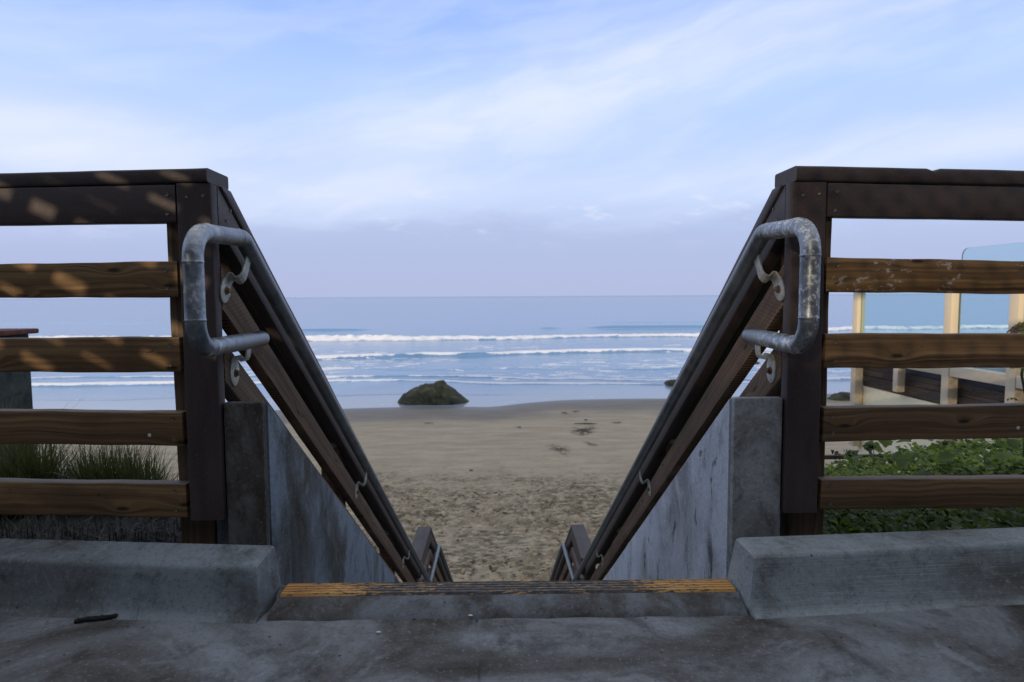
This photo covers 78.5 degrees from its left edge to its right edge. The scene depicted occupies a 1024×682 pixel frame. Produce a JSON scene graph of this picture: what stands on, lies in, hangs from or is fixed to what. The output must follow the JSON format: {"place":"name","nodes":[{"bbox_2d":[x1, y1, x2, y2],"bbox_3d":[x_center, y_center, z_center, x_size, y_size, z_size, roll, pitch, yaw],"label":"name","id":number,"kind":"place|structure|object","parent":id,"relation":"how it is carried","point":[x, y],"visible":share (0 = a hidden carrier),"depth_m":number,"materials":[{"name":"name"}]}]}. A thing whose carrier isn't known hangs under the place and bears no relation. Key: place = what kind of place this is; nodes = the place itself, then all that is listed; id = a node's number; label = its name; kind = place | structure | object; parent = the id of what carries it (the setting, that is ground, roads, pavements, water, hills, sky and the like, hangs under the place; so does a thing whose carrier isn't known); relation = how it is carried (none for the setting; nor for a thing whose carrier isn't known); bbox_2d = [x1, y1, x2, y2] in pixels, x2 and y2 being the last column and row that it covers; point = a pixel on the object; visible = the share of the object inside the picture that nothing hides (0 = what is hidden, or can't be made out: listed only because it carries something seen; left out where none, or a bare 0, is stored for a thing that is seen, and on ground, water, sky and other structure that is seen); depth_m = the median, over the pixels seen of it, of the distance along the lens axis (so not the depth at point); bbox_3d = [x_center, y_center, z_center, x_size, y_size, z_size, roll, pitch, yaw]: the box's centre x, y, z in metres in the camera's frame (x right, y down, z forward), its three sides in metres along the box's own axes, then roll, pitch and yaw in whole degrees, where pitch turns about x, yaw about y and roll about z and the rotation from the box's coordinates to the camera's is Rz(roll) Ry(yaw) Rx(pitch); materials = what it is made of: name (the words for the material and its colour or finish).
{"place":"outdoors","nodes":[
{"label":"outdoors","id":0,"kind":"place"},
{"bbox_2d":[0,328,38,458],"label":"brick capped pillar","id":1,"kind":"structure","parent":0,"point":[14,386],"depth_m":5.37,"materials":[{"name":"paint"}]},
{"bbox_2d":[0,392,178,520],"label":"beach grass","id":2,"kind":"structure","parent":0,"point":[24,462],"depth_m":2.29,"materials":[{"name":"green plant"}]},
{"bbox_2d":[38,394,856,581],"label":"beach","id":3,"kind":"structure","parent":0,"point":[515,503],"depth_m":22.85,"materials":[{"name":"beige sand"}]},
{"bbox_2d":[398,380,468,404],"bbox_3d":[-4.968,3.188,39.583,4.512,1.440,2.649,0,4,-1],"label":"rock","id":4,"kind":"object","parent":3,"relation":"on","point":[441,392],"visible":0.99,"depth_m":38.60,"materials":[{"name":"grey stone"}]},
{"bbox_2d":[547,444,568,453],"bbox_3d":[1.928,4.438,25.504,1.056,0.045,2.156,0,4,-1],"label":"seaweed","id":5,"kind":"object","parent":3,"relation":"on","point":[562,448],"visible":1,"depth_m":25.70,"materials":[{"name":"brown plant"}]},
{"bbox_2d":[569,425,593,435],"bbox_3d":[3.411,4.217,29.801,1.261,0.058,2.615,1,4,14],"label":"seaweed","id":6,"kind":"object","parent":3,"relation":"on","point":[582,430],"visible":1,"depth_m":29.60,"materials":[{"name":"brown plant"}]},
{"bbox_2d":[827,392,849,400],"bbox_3d":[20.805,3.446,39.405,1.748,0.496,1.262,0,4,-1],"label":"rock","id":7,"kind":"object","parent":3,"relation":"on","point":[842,396],"visible":0.74,"depth_m":39.04,"materials":[{"name":"grey stone"}]},
{"bbox_2d":[0,317,1008,409],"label":"sea","id":8,"kind":"structure","parent":0,"point":[384,364],"depth_m":64.80,"materials":[{"name":"liquid"}]},
{"bbox_2d":[664,379,675,385],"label":"rock","id":9,"kind":"object","parent":8,"relation":"in","point":[670,382],"visible":0.48,"depth_m":46.05,"materials":[{"name":"grey stone"}]},
{"bbox_2d":[0,294,1009,322],"bbox_3d":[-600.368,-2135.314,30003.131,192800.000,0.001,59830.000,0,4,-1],"label":"open sea","id":10,"kind":"structure","parent":0,"point":[461,308],"depth_m":353.38,"materials":[{"name":"blue liquid"}]},
{"bbox_2d":[0,508,1020,542],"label":"terrain","id":11,"kind":"structure","parent":0,"point":[92,521],"depth_m":2.11,"materials":[{"name":"green plant"}]},
{"bbox_2d":[0,168,228,543],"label":"slatted fence","id":12,"kind":"object","parent":11,"relation":"on","point":[180,203],"visible":0.94,"depth_m":1.59,"materials":[{"name":"brown wood"}]},
{"bbox_2d":[0,515,307,633],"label":"dry grass","id":13,"kind":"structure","parent":11,"relation":"on","point":[162,535],"depth_m":1.88,"materials":[{"name":"green plant"}]},
{"bbox_2d":[217,186,419,581],"bbox_3d":[-0.834,1.154,3.550,0.137,3.364,3.710,0,4,-1],"label":"stair guard","id":14,"kind":"object","parent":11,"relation":"on","point":[277,367],"visible":0.48,"depth_m":2.20,"materials":[{"name":"brown wood"}]},
{"bbox_2d":[181,223,453,581],"bbox_3d":[-0.775,2.138,5.939,0.068,5.457,8.845,0,4,-1],"label":"handrail","id":15,"kind":"object","parent":14,"relation":"attached to","point":[198,237],"visible":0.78,"depth_m":1.65,"materials":[{"name":"metal"}]},
{"bbox_2d":[585,185,785,579],"bbox_3d":[0.740,1.143,3.581,0.137,3.364,3.710,0,4,-1],"label":"stair guard","id":16,"kind":"object","parent":11,"relation":"on","point":[726,364],"visible":0.51,"depth_m":2.23,"materials":[{"name":"brown wood"}]},
{"bbox_2d":[549,217,821,580],"bbox_3d":[0.586,2.125,5.965,0.085,5.465,8.845,0,4,-1],"label":"handrail","id":17,"kind":"object","parent":16,"relation":"attached to","point":[804,231],"visible":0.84,"depth_m":1.68,"materials":[{"name":"metal"}]},
{"bbox_2d":[825,454,908,470],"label":"ground","id":18,"kind":"structure","parent":11,"relation":"on","point":[828,456],"depth_m":5.34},
{"bbox_2d":[775,166,1023,535],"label":"slatted fence","id":19,"kind":"object","parent":11,"relation":"on","point":[819,197],"visible":0.91,"depth_m":1.63,"materials":[{"name":"brown wood"}]},
{"bbox_2d":[857,368,1005,473],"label":"retaining wall","id":20,"kind":"structure","parent":11,"relation":"on","point":[921,387],"depth_m":6.21,"materials":[{"name":"beige paint"}]},
{"bbox_2d":[849,242,1023,453],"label":"glass screen","id":21,"kind":"object","parent":20,"relation":"attached to","point":[1010,380],"visible":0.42,"depth_m":5.57,"materials":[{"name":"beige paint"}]},
{"bbox_3d":[-0.095,3.104,5.993,1.700,5.575,8.492,0,4,-1],"label":"staircase","id":22,"kind":"object","parent":11,"relation":"on","visible":0},
{"bbox_2d":[217,401,397,584],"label":"stair side wall","id":23,"kind":"structure","parent":22,"relation":"on","point":[282,498],"depth_m":1.75,"materials":[{"name":"concrete"}]},
{"bbox_2d":[406,527,449,581],"bbox_3d":[-0.899,3.729,8.087,0.135,3.996,4.965,0,4,-1],"label":"landing guard","id":24,"kind":"object","parent":22,"relation":"attached to","point":[424,543],"visible":0.29,"depth_m":6.16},
{"bbox_2d":[267,579,747,622],"bbox_3d":[-0.006,0.688,1.500,1.127,0.184,0.153,0,4,-1],"label":"stair threshold","id":25,"kind":"object","parent":22,"relation":"on","point":[501,599],"visible":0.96,"depth_m":1.47,"materials":[{"name":"concrete"}]},
{"bbox_2d":[553,524,595,580],"bbox_3d":[0.637,3.718,8.117,0.135,3.997,4.965,0,4,-1],"label":"landing guard","id":26,"kind":"object","parent":22,"relation":"attached to","point":[577,542],"visible":0.19,"depth_m":6.16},
{"bbox_2d":[603,396,781,579],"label":"stair side wall","id":27,"kind":"structure","parent":22,"relation":"on","point":[720,496],"depth_m":1.74,"materials":[{"name":"concrete"}]},
{"bbox_2d":[0,604,1023,681],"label":"walkway","id":28,"kind":"structure","parent":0,"point":[977,644],"depth_m":1.31,"materials":[{"name":"concrete"}]},
{"bbox_2d":[74,613,117,623],"bbox_3d":[-0.951,0.634,1.433,0.088,0.011,0.015,-2,4,-17],"label":"bark piece","id":29,"kind":"object","parent":28,"relation":"on","point":[93,618],"visible":1,"depth_m":1.43,"materials":[{"name":"brown wood"}]},
{"bbox_2d":[0,538,280,623],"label":"curb","id":30,"kind":"structure","parent":28,"relation":"on","point":[192,582],"depth_m":1.47,"materials":[{"name":"concrete"}]},
{"bbox_2d":[727,527,1023,619],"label":"curb","id":31,"kind":"structure","parent":28,"relation":"on","point":[801,575],"depth_m":1.49,"materials":[{"name":"concrete"}]},
{"bbox_2d":[0,0,1023,298],"label":"sky","id":32,"kind":"structure","parent":0,"point":[365,148],"materials":[{"name":"blue"}]},
{"bbox_2d":[910,461,1023,475],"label":"planted ground","id":33,"kind":"structure","parent":0,"point":[999,468],"depth_m":3.02,"materials":[{"name":"green plant"}]},
{"bbox_2d":[823,438,1023,534],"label":"ground creeper","id":34,"kind":"object","parent":33,"relation":"on","point":[945,454],"visible":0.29,"depth_m":2.54,"materials":[{"name":"green plant"}]},
{"bbox_2d":[831,450,843,468],"bbox_3d":[1.394,0.510,2.674,0.036,0.087,0.063,-4,5,-40],"label":"weed sprig","id":35,"kind":"object","parent":34,"relation":"on","point":[835,453],"visible":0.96,"depth_m":2.68,"materials":[{"name":"green plant"}]},
{"bbox_2d":[843,449,854,468],"bbox_3d":[1.495,0.526,2.779,0.040,0.097,0.055,0,4,-1],"label":"weed sprig","id":36,"kind":"object","parent":34,"relation":"on","point":[848,452],"visible":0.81,"depth_m":2.77,"materials":[{"name":"green plant"}]},
{"bbox_2d":[866,442,877,466],"bbox_3d":[1.533,0.483,2.672,0.038,0.108,0.047,-4,6,-43],"label":"weed sprig","id":37,"kind":"object","parent":34,"relation":"on","point":[869,448],"visible":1,"depth_m":2.67,"materials":[{"name":"green plant"}]},
{"bbox_2d":[1007,322,1023,472],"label":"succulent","id":38,"kind":"object","parent":34,"relation":"on","point":[1018,327],"visible":0.72,"depth_m":2.65,"materials":[{"name":"green plant"}]}
]}

